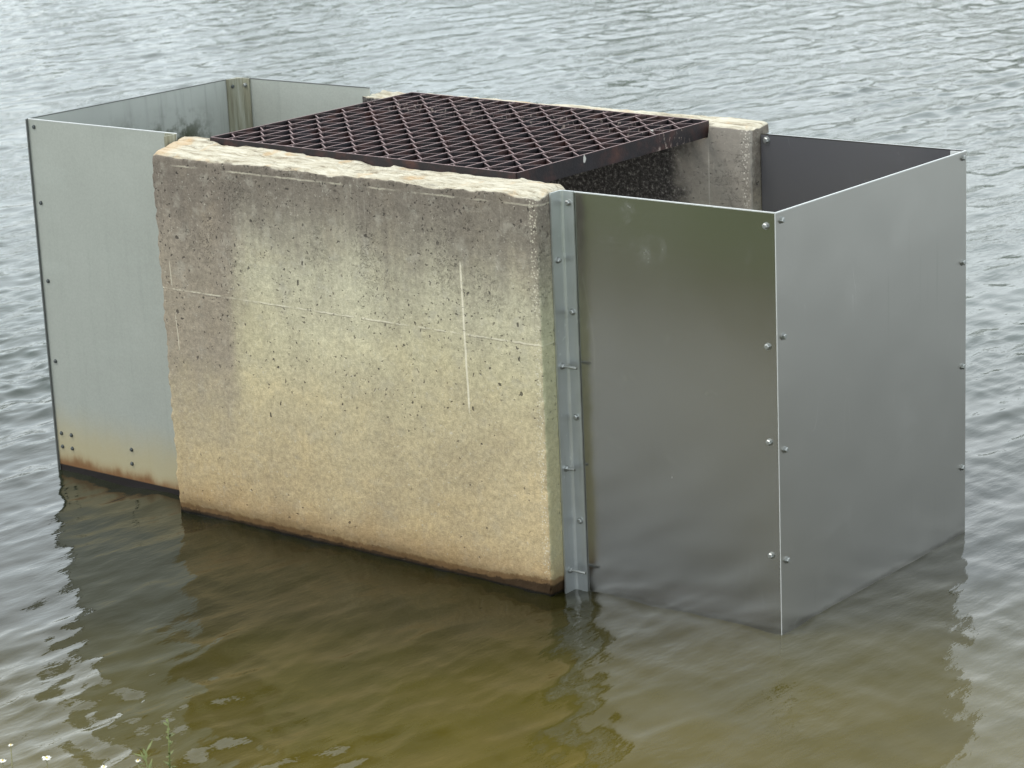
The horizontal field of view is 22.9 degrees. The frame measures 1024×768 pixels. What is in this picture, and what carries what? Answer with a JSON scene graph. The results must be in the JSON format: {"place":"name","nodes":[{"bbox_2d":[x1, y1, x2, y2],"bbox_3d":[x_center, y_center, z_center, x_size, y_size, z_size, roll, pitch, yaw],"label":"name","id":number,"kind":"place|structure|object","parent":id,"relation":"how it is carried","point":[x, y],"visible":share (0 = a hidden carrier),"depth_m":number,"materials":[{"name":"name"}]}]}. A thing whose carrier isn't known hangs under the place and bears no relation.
{"place":"outdoors","nodes":[
{"label":"outdoors","id":0,"kind":"place"},
{"bbox_2d":[0,0,1023,767],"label":"water","id":1,"kind":"structure","parent":0,"point":[132,620],"depth_m":7.70,"materials":[{"name":"grey liquid"}]},
{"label":"ground","id":2,"kind":"structure","parent":0,"visible":0},
{"bbox_2d":[8,744,12,767],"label":"flowering weed","id":3,"kind":"object","parent":2,"relation":"on","point":[10,745],"visible":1,"depth_m":5.52,"materials":[{"name":"white plant"}]},
{"bbox_2d":[43,756,50,767],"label":"flowering weed","id":4,"kind":"object","parent":2,"relation":"on","point":[47,757],"visible":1,"depth_m":5.53,"materials":[{"name":"white plant"}]},
{"bbox_2d":[133,740,152,767],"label":"leafy weed","id":5,"kind":"object","parent":2,"relation":"on","point":[144,757],"visible":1,"depth_m":5.54,"materials":[{"name":"green plant"}]},
{"bbox_2d":[163,719,176,767],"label":"leafy weed","id":6,"kind":"object","parent":2,"relation":"on","point":[169,743],"visible":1,"depth_m":5.52,"materials":[{"name":"green plant"}]},
{"bbox_2d":[152,136,564,596],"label":"concrete wall","id":7,"kind":"structure","parent":2,"relation":"on","point":[361,356],"depth_m":7.72,"materials":[{"name":"beige concrete"}]},
{"bbox_2d":[25,77,369,495],"bbox_3d":[-1.035,-0.220,8.978,0.731,1.553,1.069,10,19,38],"label":"metal baffle","id":8,"kind":"object","parent":7,"relation":"attached to","point":[95,212],"visible":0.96,"depth_m":8.66,"materials":[{"name":"metal"}]},
{"bbox_2d":[210,92,708,182],"bbox_3d":[-0.168,-0.791,8.106,1.259,0.070,0.991,10,19,38],"label":"steel grate","id":9,"kind":"object","parent":7,"relation":"on","point":[479,137],"visible":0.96,"depth_m":8.02,"materials":[{"name":"black metal"}]},
{"bbox_2d":[549,132,966,634],"bbox_3d":[0.783,0.123,7.597,0.741,1.554,1.151,10,19,38],"label":"steel baffle","id":10,"kind":"object","parent":7,"relation":"attached to","point":[761,420],"visible":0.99,"depth_m":7.22,"materials":[{"name":"silver metal"}]},
{"bbox_2d":[362,90,768,210],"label":"concrete wall","id":11,"kind":"structure","parent":2,"relation":"on","point":[720,165],"depth_m":8.14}
]}

